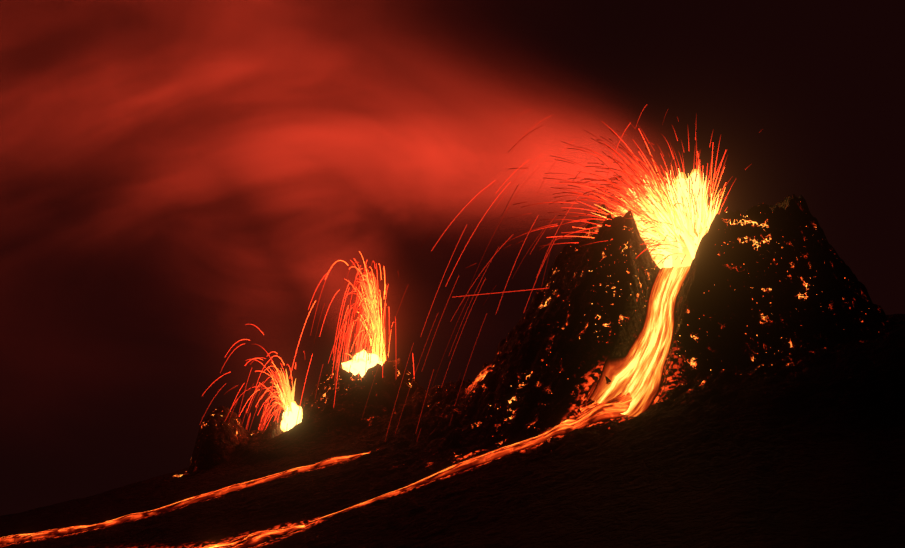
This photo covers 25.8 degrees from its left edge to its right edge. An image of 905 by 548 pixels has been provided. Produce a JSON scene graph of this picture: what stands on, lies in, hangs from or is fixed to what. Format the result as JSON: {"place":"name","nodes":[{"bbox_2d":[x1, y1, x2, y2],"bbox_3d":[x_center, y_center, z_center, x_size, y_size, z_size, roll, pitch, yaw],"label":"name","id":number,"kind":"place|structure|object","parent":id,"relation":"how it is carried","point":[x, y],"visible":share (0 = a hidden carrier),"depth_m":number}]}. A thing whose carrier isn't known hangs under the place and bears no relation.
{"place":"outdoors","nodes":[
{"label":"outdoors","id":0,"kind":"place"},
{"bbox_2d":[0,194,904,547],"bbox_3d":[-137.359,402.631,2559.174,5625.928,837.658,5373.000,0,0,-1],"label":"volcano","id":1,"kind":"structure","parent":0,"point":[774,416],"depth_m":353.75},
{"bbox_2d":[0,452,369,543],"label":"lava stream","id":2,"kind":"structure","parent":1,"relation":"on","point":[17,538],"depth_m":385.90},
{"bbox_2d":[202,524,305,547],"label":"lava stream","id":3,"kind":"structure","parent":1,"relation":"on","point":[254,539],"depth_m":333.50},
{"bbox_2d":[280,401,302,431],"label":"lava","id":4,"kind":"object","parent":1,"relation":"on","point":[290,418],"depth_m":445.37},
{"bbox_2d":[341,349,384,376],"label":"lava","id":5,"kind":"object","parent":1,"relation":"on","point":[357,366],"depth_m":436.39},
{"bbox_2d":[311,392,632,521],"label":"lava stream","id":6,"kind":"structure","parent":1,"relation":"on","point":[616,406],"depth_m":347.14},
{"bbox_2d":[472,370,488,385],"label":"lava tongue","id":7,"kind":"object","parent":1,"relation":"on","point":[481,376],"visible":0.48,"depth_m":402.14},
{"bbox_2d":[199,106,762,476],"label":"lava sparks","id":8,"kind":"object","parent":1,"relation":"on","point":[669,237],"visible":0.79,"depth_m":391.03},
{"bbox_2d":[580,376,611,413],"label":"lava","id":9,"kind":"object","parent":1,"relation":"on","point":[588,403],"visible":0.19,"depth_m":355.36},
{"bbox_2d":[589,266,689,416],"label":"lava flow","id":10,"kind":"object","parent":1,"relation":"on","point":[636,370],"visible":0.88,"depth_m":361.08},
{"bbox_2d":[671,169,707,233],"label":"fountain","id":11,"kind":"object","parent":1,"relation":"on","point":[698,185],"visible":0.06,"depth_m":389.97},
{"bbox_2d":[0,0,904,515],"label":"sky","id":12,"kind":"structure","parent":0,"point":[177,176]}
]}

